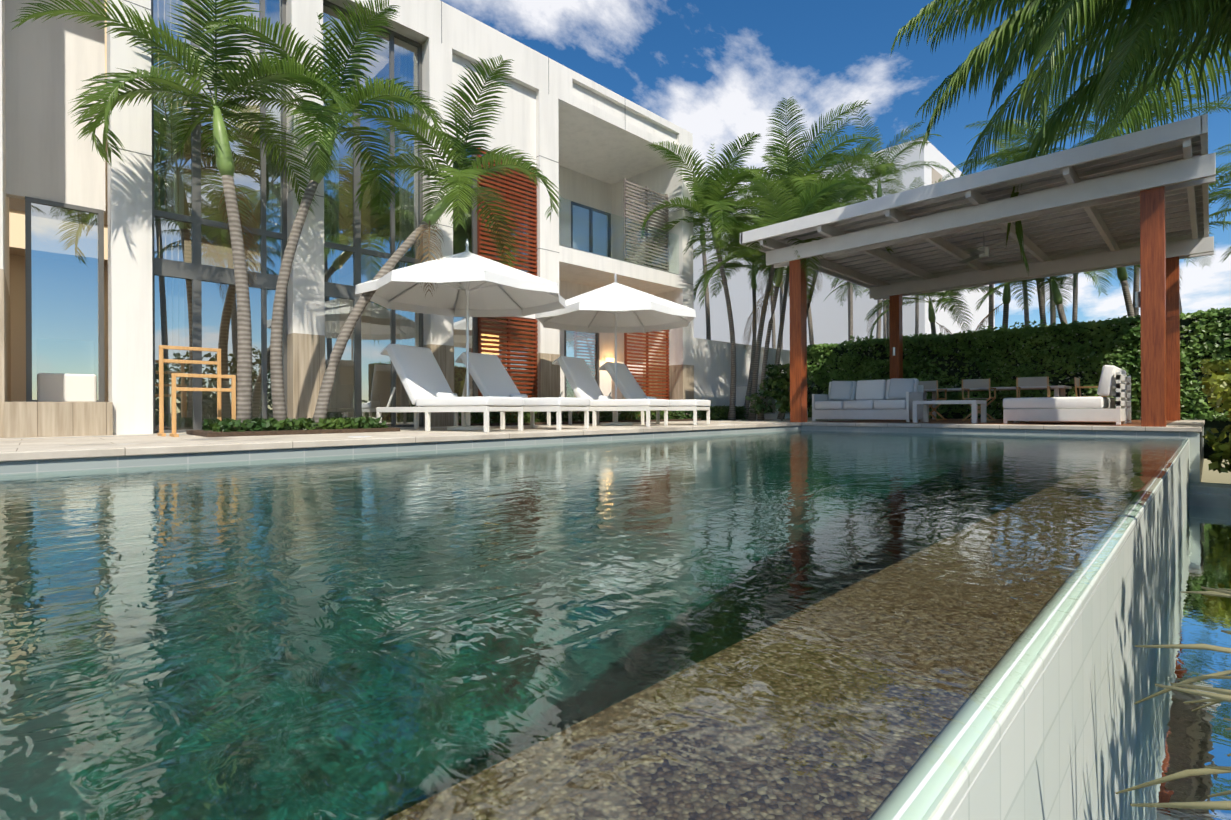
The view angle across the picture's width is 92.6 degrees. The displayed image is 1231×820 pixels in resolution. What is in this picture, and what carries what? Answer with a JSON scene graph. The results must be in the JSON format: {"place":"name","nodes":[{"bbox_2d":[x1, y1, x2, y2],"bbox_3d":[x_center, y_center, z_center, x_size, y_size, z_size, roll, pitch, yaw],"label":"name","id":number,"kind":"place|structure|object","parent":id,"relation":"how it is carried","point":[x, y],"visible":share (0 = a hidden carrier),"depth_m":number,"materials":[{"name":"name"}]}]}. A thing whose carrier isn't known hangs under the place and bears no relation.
{"place":"outdoors","nodes":[
{"label":"outdoors","id":0,"kind":"place"},
{"bbox_2d":[0,426,1185,473],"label":"pool tile band","id":1,"kind":"object","parent":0,"point":[13,467],"depth_m":6.40,"materials":[{"name":"white tile"}]},
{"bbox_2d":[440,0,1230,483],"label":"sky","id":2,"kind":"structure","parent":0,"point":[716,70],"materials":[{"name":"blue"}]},
{"bbox_2d":[693,138,994,349],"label":"neighbour building","id":3,"kind":"structure","parent":0,"point":[829,314],"depth_m":44.15,"materials":[{"name":"white paint"}]},
{"bbox_2d":[932,167,956,296],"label":"neighbour house openings","id":4,"kind":"object","parent":3,"relation":"in","point":[936,176],"visible":0.06,"depth_m":40.35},
{"bbox_2d":[740,114,1215,299],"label":"pergola roof","id":5,"kind":"structure","parent":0,"point":[1189,173],"depth_m":11.15,"materials":[{"name":"white wood"}]},
{"bbox_2d":[777,142,1203,280],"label":"pergola roof panels","id":6,"kind":"object","parent":5,"relation":"on","point":[1053,177],"visible":0.07,"depth_m":11.49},
{"bbox_2d":[958,233,1026,263],"bbox_3d":[7.757,-3.490,12.331,1.282,0.520,1.343,0,0,-45],"label":"ceiling fan","id":7,"kind":"object","parent":5,"relation":"hanging from","point":[983,252],"visible":1,"depth_m":12.37},
{"bbox_2d":[807,315,1230,458],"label":"hedge wall","id":8,"kind":"structure","parent":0,"point":[1219,427],"depth_m":14.91,"materials":[{"name":"green plant"}]},
{"bbox_2d":[928,439,1189,819],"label":"pool wall","id":9,"kind":"structure","parent":0,"point":[1065,748],"depth_m":1.43,"materials":[{"name":"white tile"}]},
{"bbox_2d":[892,438,1189,819],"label":"pool edge","id":10,"kind":"object","parent":9,"relation":"on","point":[908,802],"visible":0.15,"depth_m":0.89,"materials":[{"name":"white tile"}]},
{"label":"ground","id":11,"kind":"structure","parent":0,"visible":0},
{"bbox_2d":[693,155,773,339],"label":"palm tree","id":12,"kind":"object","parent":11,"relation":"on","point":[707,309],"visible":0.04,"depth_m":20.67,"materials":[{"name":"green plant"}]},
{"bbox_2d":[717,193,784,348],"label":"palm tree","id":13,"kind":"object","parent":11,"relation":"on","point":[773,333],"visible":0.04,"depth_m":26.55,"materials":[{"name":"green plant"}]},
{"bbox_2d":[725,169,808,349],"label":"palm tree","id":14,"kind":"object","parent":11,"relation":"on","point":[781,295],"depth_m":29.72,"materials":[{"name":"grey plant"}]},
{"bbox_2d":[750,203,833,344],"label":"palm tree","id":15,"kind":"object","parent":11,"relation":"on","point":[810,328],"depth_m":22.08,"materials":[{"name":"grey plant"}]},
{"bbox_2d":[728,118,867,378],"bbox_3d":[5.790,-4.043,18.470,4.812,8.610,4.654,0,0,-45],"label":"palm tree","id":16,"kind":"object","parent":11,"relation":"on","point":[781,325],"visible":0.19,"depth_m":17.59,"materials":[{"name":"green plant"}]},
{"bbox_2d":[837,178,885,340],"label":"palm tree","id":17,"kind":"object","parent":11,"relation":"on","point":[855,201],"visible":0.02,"depth_m":30.45,"materials":[{"name":"green plant"}]},
{"bbox_2d":[816,137,908,342],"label":"palm tree","id":18,"kind":"object","parent":11,"relation":"on","point":[866,179],"visible":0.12,"depth_m":26.48,"materials":[{"name":"green plant"}]},
{"bbox_2d":[823,283,920,338],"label":"palm tree","id":19,"kind":"object","parent":11,"relation":"on","point":[842,304],"visible":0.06,"depth_m":31.78,"materials":[{"name":"green plant"}]},
{"bbox_2d":[830,277,927,302],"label":"palm tree","id":20,"kind":"object","parent":11,"relation":"on","point":[835,281],"visible":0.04,"depth_m":21.07,"materials":[{"name":"green plant"}]},
{"bbox_2d":[811,104,954,338],"bbox_3d":[11.273,-5.616,25.234,5.184,13.409,5.886,0,0,2],"label":"palm tree","id":21,"kind":"object","parent":11,"relation":"on","point":[884,165],"visible":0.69,"depth_m":24.80,"materials":[{"name":"green plant"}]},
{"bbox_2d":[883,299,886,338],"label":"palm trunk","id":22,"kind":"object","parent":11,"relation":"on","point":[884,325],"depth_m":30.78,"materials":[{"name":"grey plant"}]},
{"bbox_2d":[907,170,955,333],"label":"palm tree","id":23,"kind":"object","parent":11,"relation":"on","point":[917,315],"depth_m":30.31,"materials":[{"name":"green plant"}]},
{"bbox_2d":[864,286,1002,336],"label":"palm tree","id":24,"kind":"object","parent":11,"relation":"on","point":[931,316],"visible":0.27,"depth_m":20.28,"materials":[{"name":"green plant"}]},
{"bbox_2d":[988,284,993,328],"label":"palm trunk","id":25,"kind":"object","parent":11,"relation":"on","point":[991,308],"depth_m":21.25,"materials":[{"name":"grey plant"}]},
{"bbox_2d":[933,271,1096,330],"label":"palm tree","id":26,"kind":"object","parent":11,"relation":"on","point":[1006,298],"visible":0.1,"depth_m":18.05,"materials":[{"name":"green plant"}]},
{"bbox_2d":[952,115,1080,325],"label":"palm tree","id":27,"kind":"object","parent":11,"relation":"on","point":[1026,311],"visible":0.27,"depth_m":24.26,"materials":[{"name":"green plant"}]},
{"bbox_2d":[807,311,1230,421],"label":"hedge leaves","id":28,"kind":"object","parent":11,"relation":"on","point":[1194,345],"visible":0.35,"depth_m":15.14,"materials":[{"name":"green plant"}]},
{"bbox_2d":[807,307,1230,411],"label":"hedge leaf clumps","id":29,"kind":"object","parent":28,"relation":"on","point":[988,331],"visible":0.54,"depth_m":15.08,"materials":[{"name":"green plant"}]},
{"bbox_2d":[1036,274,1066,324],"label":"palm tree","id":30,"kind":"object","parent":11,"relation":"on","point":[1041,306],"visible":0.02,"depth_m":18.71,"materials":[{"name":"grey plant"}]},
{"bbox_2d":[967,265,1139,323],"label":"palm tree","id":31,"kind":"object","parent":11,"relation":"on","point":[1057,296],"visible":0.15,"depth_m":16.42,"materials":[{"name":"green plant"}]},
{"bbox_2d":[962,59,1147,325],"bbox_3d":[16.334,-5.590,22.015,5.268,13.297,5.718,0,0,-45],"label":"palm tree","id":32,"kind":"object","parent":11,"relation":"on","point":[1038,129],"visible":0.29,"depth_m":21.91,"materials":[{"name":"green plant"}]},
{"bbox_2d":[890,0,1230,275],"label":"palm tree","id":33,"kind":"object","parent":11,"relation":"on","point":[1047,25],"visible":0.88,"depth_m":9.12,"materials":[{"name":"green plant"}]},
{"bbox_2d":[1072,268,1113,321],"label":"palm tree","id":34,"kind":"object","parent":11,"relation":"on","point":[1075,305],"visible":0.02,"depth_m":22.27,"materials":[{"name":"grey plant"}]},
{"bbox_2d":[1038,182,1222,316],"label":"palm tree","id":35,"kind":"object","parent":11,"relation":"on","point":[1122,274],"visible":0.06,"depth_m":16.02,"materials":[{"name":"green plant"}]},
{"bbox_2d":[1047,41,1230,315],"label":"palm tree","id":36,"kind":"object","parent":11,"relation":"on","point":[1136,285],"visible":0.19,"depth_m":18.94,"materials":[{"name":"green plant"}]},
{"bbox_2d":[1069,163,1230,313],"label":"palm tree","id":37,"kind":"object","parent":11,"relation":"on","point":[1221,178],"visible":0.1,"depth_m":16.34,"materials":[{"name":"green plant"}]},
{"bbox_2d":[1085,18,1219,133],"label":"palm tree","id":38,"kind":"object","parent":11,"relation":"on","point":[1090,71],"visible":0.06,"depth_m":17.18,"materials":[{"name":"green plant"}]},
{"bbox_2d":[1115,586,1230,809],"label":"leaves","id":39,"kind":"object","parent":11,"relation":"on","point":[1215,697],"visible":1,"depth_m":1.19,"materials":[{"name":"yellow plant"}]},
{"bbox_2d":[1186,426,1203,483],"bbox_3d":[0.285,0.747,9.184,25.500,0.810,12.454,0,0,-45],"label":"deck base","id":40,"kind":"object","parent":11,"relation":"on","point":[1196,439],"visible":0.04,"depth_m":8.14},
{"bbox_2d":[0,417,1204,461],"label":"deck paving","id":41,"kind":"structure","parent":40,"relation":"on","point":[38,448],"depth_m":6.56,"materials":[{"name":"stone"}]},
{"bbox_2d":[157,345,221,435],"bbox_3d":[-5.100,-0.227,7.067,0.610,1.060,0.340,0,0,-45],"label":"towel rack","id":42,"kind":"object","parent":41,"relation":"on","point":[162,360],"visible":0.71,"depth_m":6.96,"materials":[{"name":"brown wood"}]},
{"bbox_2d":[169,373,235,436],"bbox_3d":[-4.800,-0.058,6.871,0.620,0.720,0.340,0,0,-45],"label":"towel rack","id":43,"kind":"object","parent":41,"relation":"on","point":[174,389],"visible":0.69,"depth_m":6.80,"materials":[{"name":"brown wood"}]},
{"bbox_2d":[16,420,706,438],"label":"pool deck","id":44,"kind":"structure","parent":41,"relation":"on","point":[186,434],"depth_m":6.98,"materials":[{"name":"beige stone"}]},
{"bbox_2d":[0,0,807,434],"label":"building walls","id":45,"kind":"structure","parent":41,"relation":"on","point":[594,138],"depth_m":10.27,"materials":[{"name":"white paint"}]},
{"bbox_2d":[9,133,107,401],"bbox_3d":[-6.150,-3.089,12.546,14.900,6.795,6.650,0,0,-45],"label":"interior shell","id":46,"kind":"object","parent":45,"relation":"in","point":[18,319],"depth_m":11.63},
{"bbox_2d":[9,0,107,259],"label":"interior ceiling glow","id":47,"kind":"object","parent":46,"relation":"attached to","point":[16,230],"depth_m":10.11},
{"bbox_2d":[25,0,610,432],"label":"window frames","id":48,"kind":"structure","parent":45,"relation":"attached to","point":[197,272],"depth_m":8.68,"materials":[{"name":"grey metal"}]},
{"bbox_2d":[31,0,608,429],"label":"window glass","id":49,"kind":"object","parent":48,"relation":"in","point":[65,286],"visible":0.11,"depth_m":8.60,"materials":[{"name":"clear glass"}]},
{"bbox_2d":[0,269,693,437],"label":"travertine cladding","id":50,"kind":"structure","parent":45,"relation":"attached to","point":[305,363],"depth_m":8.75,"materials":[{"name":"beige stone"}]},
{"bbox_2d":[111,0,693,284],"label":"stucco reveals","id":51,"kind":"object","parent":45,"relation":"attached to","point":[425,117],"visible":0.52,"depth_m":10.43,"materials":[{"name":"white paint"}]},
{"bbox_2d":[477,148,669,421],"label":"louvered shutters","id":52,"kind":"object","parent":45,"relation":"attached to","point":[535,321],"visible":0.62,"depth_m":11.74,"materials":[{"name":"brown wood"}]},
{"bbox_2d":[606,358,613,361],"bbox_3d":[-0.146,-1.231,15.216,0.220,0.230,0.080,0,0,-45],"label":"wall lamp","id":53,"kind":"object","parent":45,"relation":"attached to","point":[609,359],"visible":0.36,"depth_m":15.16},
{"bbox_2d":[559,199,678,272],"bbox_3d":[0.203,-3.943,13.803,4.050,1.150,0.001,0,0,-45],"label":"balcony glass balustrade","id":54,"kind":"object","parent":45,"relation":"attached to","point":[615,238],"visible":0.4,"depth_m":13.60,"materials":[{"name":"clear glass"}]},
{"bbox_2d":[560,245,678,274],"bbox_3d":[0.211,-3.458,13.798,4.050,0.060,0.055,0,0,-45],"label":"balcony edge","id":55,"kind":"object","parent":45,"relation":"on","point":[618,259],"visible":0.07,"depth_m":13.64,"materials":[{"name":"white paint"}]},
{"bbox_2d":[623,178,668,271],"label":"grey louvres","id":56,"kind":"object","parent":45,"relation":"attached to","point":[646,212],"visible":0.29,"depth_m":14.83,"materials":[{"name":"grey metal"}]},
{"bbox_2d":[736,384,807,413],"bbox_3d":[4.670,-0.300,17.546,2.900,0.820,0.830,0,0,-45],"label":"shrub","id":57,"kind":"object","parent":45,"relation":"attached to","point":[772,402],"visible":0.26,"depth_m":16.74,"materials":[{"name":"grey"}]},
{"bbox_2d":[186,419,700,436],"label":"planting bed soil","id":58,"kind":"structure","parent":41,"relation":"on","point":[207,433],"depth_m":7.39,"materials":[{"name":"brown soil"}]},
{"bbox_2d":[10,0,353,428],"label":"palm tree","id":59,"kind":"object","parent":58,"relation":"in","point":[196,62],"visible":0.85,"depth_m":6.99,"materials":[{"name":"green plant"}]},
{"bbox_2d":[168,0,446,427],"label":"palm tree","id":60,"kind":"object","parent":58,"relation":"in","point":[328,115],"visible":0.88,"depth_m":7.55,"materials":[{"name":"green plant"}]},
{"bbox_2d":[312,55,561,428],"bbox_3d":[-2.530,-2.240,9.027,3.401,5.099,2.904,0,0,-10],"label":"palm tree","id":61,"kind":"object","parent":58,"relation":"in","point":[465,175],"visible":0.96,"depth_m":8.45,"materials":[{"name":"green plant"}]},
{"bbox_2d":[201,405,749,431],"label":"ground cover plants","id":62,"kind":"object","parent":58,"relation":"on","point":[303,423],"visible":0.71,"depth_m":8.24,"materials":[{"name":"green plant"}]},
{"bbox_2d":[376,344,523,432],"bbox_3d":[-2.352,-0.329,8.284,2.099,1.238,0.774,0,0,29],"label":"sun lounger","id":63,"kind":"object","parent":41,"relation":"on","point":[422,378],"visible":1,"depth_m":8.22,"materials":[{"name":"white fabric"}]},
{"bbox_2d":[355,239,565,429],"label":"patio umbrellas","id":64,"kind":"object","parent":41,"relation":"on","point":[468,284],"visible":0.92,"depth_m":8.83,"materials":[{"name":"white fabric"}]},
{"bbox_2d":[454,352,589,429],"bbox_3d":[-1.471,-0.315,9.058,2.099,1.200,0.774,0,0,31],"label":"sun lounger","id":65,"kind":"object","parent":41,"relation":"on","point":[489,374],"visible":0.73,"depth_m":9.04,"materials":[{"name":"white fabric"}]},
{"bbox_2d":[547,356,668,426],"bbox_3d":[-0.159,-0.348,10.497,2.099,1.255,0.774,0,0,30],"label":"sun lounger","id":66,"kind":"object","parent":41,"relation":"on","point":[580,378],"visible":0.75,"depth_m":10.39,"materials":[{"name":"white fabric"}]},
{"bbox_2d":[535,272,695,425],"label":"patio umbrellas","id":67,"kind":"object","parent":41,"relation":"on","point":[615,307],"visible":0.96,"depth_m":10.77,"materials":[{"name":"white fabric"}]},
{"bbox_2d":[596,362,710,424],"bbox_3d":[0.709,-0.335,11.315,2.099,1.219,0.774,0,0,29],"label":"sun lounger","id":68,"kind":"object","parent":41,"relation":"on","point":[628,386],"visible":0.71,"depth_m":11.24,"materials":[{"name":"white fabric"}]},
{"bbox_2d":[639,132,791,419],"bbox_3d":[2.697,-3.248,15.122,4.335,7.043,4.515,0,0,-12],"label":"palm tree","id":69,"kind":"object","parent":41,"relation":"on","point":[713,198],"visible":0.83,"depth_m":14.70,"materials":[{"name":"green plant"}]},
{"bbox_2d":[693,195,799,419],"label":"palm tree","id":70,"kind":"object","parent":41,"relation":"on","point":[732,265],"visible":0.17,"depth_m":16.84,"materials":[{"name":"green plant"}]},
{"bbox_2d":[745,363,816,420],"bbox_3d":[4.005,-0.427,14.200,1.376,1.382,1.349,0,0,-45],"label":"hedge","id":71,"kind":"object","parent":41,"relation":"on","point":[778,385],"visible":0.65,"depth_m":13.93,"materials":[{"name":"green plant"}]},
{"bbox_2d":[682,176,892,419],"bbox_3d":[3.898,-2.593,14.280,4.145,5.715,4.173,0,0,-28],"label":"palm tree","id":72,"kind":"object","parent":41,"relation":"on","point":[782,208],"visible":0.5,"depth_m":13.72,"materials":[{"name":"green plant"}]},
{"bbox_2d":[711,97,879,419],"bbox_3d":[4.547,-3.690,15.682,4.441,7.914,4.854,0,0,4],"label":"palm tree","id":73,"kind":"object","parent":41,"relation":"on","point":[797,181],"visible":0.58,"depth_m":15.13,"materials":[{"name":"green plant"}]},
{"bbox_2d":[748,139,873,418],"bbox_3d":[5.933,-3.348,16.601,4.505,7.241,4.185,0,0,-45],"label":"palm tree","id":74,"kind":"object","parent":41,"relation":"on","point":[833,198],"visible":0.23,"depth_m":15.70,"materials":[{"name":"green plant"}]},
{"bbox_2d":[789,186,1179,426],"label":"pergola posts","id":75,"kind":"object","parent":41,"relation":"on","point":[1160,327],"visible":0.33,"depth_m":12.26,"materials":[{"name":"brown wood"}]},
{"bbox_2d":[893,291,1139,355],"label":"pergola sconces","id":76,"kind":"object","parent":75,"relation":"attached to","point":[1137,299],"visible":0.79,"depth_m":8.65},
{"bbox_2d":[820,419,1173,425],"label":"pergola deck boards","id":77,"kind":"object","parent":41,"relation":"on","point":[1000,421],"visible":0.46,"depth_m":11.64,"materials":[{"name":"wood"}]},
{"bbox_2d":[812,378,923,421],"bbox_3d":[5.545,-0.216,13.019,0.920,0.934,2.100,0,0,-45],"label":"sofa","id":78,"kind":"object","parent":77,"relation":"on","point":[892,399],"visible":0.92,"depth_m":12.83,"materials":[{"name":"white fabric"}]},
{"bbox_2d":[918,380,946,420],"bbox_3d":[7.354,-0.212,13.754,0.494,0.932,0.565,0,0,-39],"label":"chair","id":79,"kind":"object","parent":77,"relation":"on","point":[930,384],"visible":0.48,"depth_m":13.56,"materials":[{"name":"beige fabric"}]},
{"bbox_2d":[913,400,986,422],"bbox_3d":[6.463,0.032,11.395,0.700,0.430,1.100,0,0,-45],"label":"coffee table","id":80,"kind":"object","parent":77,"relation":"on","point":[973,403],"visible":1,"depth_m":11.22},
{"bbox_2d":[961,378,995,420],"bbox_3d":[8.058,-0.216,13.042,0.494,0.932,0.565,0,0,-45],"label":"chair","id":81,"kind":"object","parent":77,"relation":"on","point":[976,383],"visible":0.92,"depth_m":12.92,"materials":[{"name":"beige fabric"}]},
{"bbox_2d":[924,385,1071,418],"bbox_3d":[8.739,-0.139,13.715,1.000,0.750,2.900,0,0,-45],"label":"dining table","id":82,"kind":"object","parent":77,"relation":"on","point":[1062,388],"visible":0.5,"depth_m":13.34,"materials":[{"name":"wood"}]},
{"bbox_2d":[1016,376,1050,421],"bbox_3d":[8.761,-0.219,12.330,0.565,0.932,0.494,0,0,39],"label":"chair","id":83,"kind":"object","parent":77,"relation":"on","point":[1030,381],"visible":0.69,"depth_m":12.16,"materials":[{"name":"beige fabric"}]},
{"bbox_2d":[1003,365,1125,424],"bbox_3d":[7.809,-0.247,10.280,0.850,0.975,1.620,0,0,-45],"label":"daybed","id":84,"kind":"object","parent":77,"relation":"on","point":[1112,382],"visible":1,"depth_m":9.85,"materials":[{"name":"white fabric"}]},
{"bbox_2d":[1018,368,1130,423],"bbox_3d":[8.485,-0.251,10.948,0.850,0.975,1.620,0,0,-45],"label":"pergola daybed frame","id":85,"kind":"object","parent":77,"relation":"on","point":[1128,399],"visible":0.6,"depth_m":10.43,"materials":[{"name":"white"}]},
{"bbox_2d":[1074,377,1106,408],"bbox_3d":[9.998,-0.225,12.369,0.565,0.932,0.494,0,0,-45],"label":"chair","id":86,"kind":"object","parent":77,"relation":"on","point":[1077,382],"visible":0.25,"depth_m":12.33,"materials":[{"name":"brown wood"}]},
{"bbox_2d":[1189,482,1230,508],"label":"basin walls","id":87,"kind":"structure","parent":11,"relation":"on","point":[1206,494],"depth_m":7.68,"materials":[{"name":"grey concrete"}]},
{"bbox_2d":[1119,505,1230,819],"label":"basin water","id":88,"kind":"structure","parent":87,"relation":"in","point":[1176,734],"depth_m":2.64,"materials":[{"name":"blue liquid"}]},
{"bbox_2d":[1196,45,1230,116],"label":"palm tree","id":89,"kind":"object","parent":11,"relation":"on","point":[1224,98],"visible":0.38,"depth_m":19.30,"materials":[{"name":"green plant"}]},
{"bbox_2d":[1199,359,1230,472],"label":"croton shrub","id":90,"kind":"object","parent":11,"relation":"on","point":[1215,384],"visible":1,"depth_m":8.28,"materials":[{"name":"green plant"}]},
{"bbox_2d":[1209,143,1230,230],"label":"palm tree","id":91,"kind":"object","parent":11,"relation":"on","point":[1222,153],"visible":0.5,"depth_m":22.27,"materials":[{"name":"green plant"}]},
{"bbox_2d":[1209,166,1230,205],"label":"palm tree","id":92,"kind":"object","parent":11,"relation":"on","point":[1223,194],"visible":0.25,"depth_m":16.05,"materials":[{"name":"green plant"}]},
{"bbox_2d":[1221,247,1230,262],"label":"frond","id":93,"kind":"object","parent":11,"relation":"on","point":[1227,254],"visible":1,"depth_m":14.08,"materials":[{"name":"green plant"}]},
{"bbox_3d":[-0.442,1.162,4.231,17.500,1.446,5.394,0,0,-45],"label":"pool","id":94,"kind":"object","parent":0,"visible":0},
{"bbox_2d":[0,430,1188,819],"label":"pool water","id":95,"kind":"structure","parent":94,"relation":"in","point":[810,624],"depth_m":1.21,"materials":[{"name":"teal liquid"}]},
{"label":"interior floor","id":96,"kind":"structure","parent":0,"visible":0},
{"bbox_2d":[37,373,96,401],"bbox_3d":[-4.778,-0.346,11.854,1.985,1.295,10.085,0,0,32],"label":"interior furniture","id":97,"kind":"object","parent":96,"relation":"on","point":[56,387],"visible":0.15,"depth_m":7.76,"materials":[{"name":"white"}]}
]}

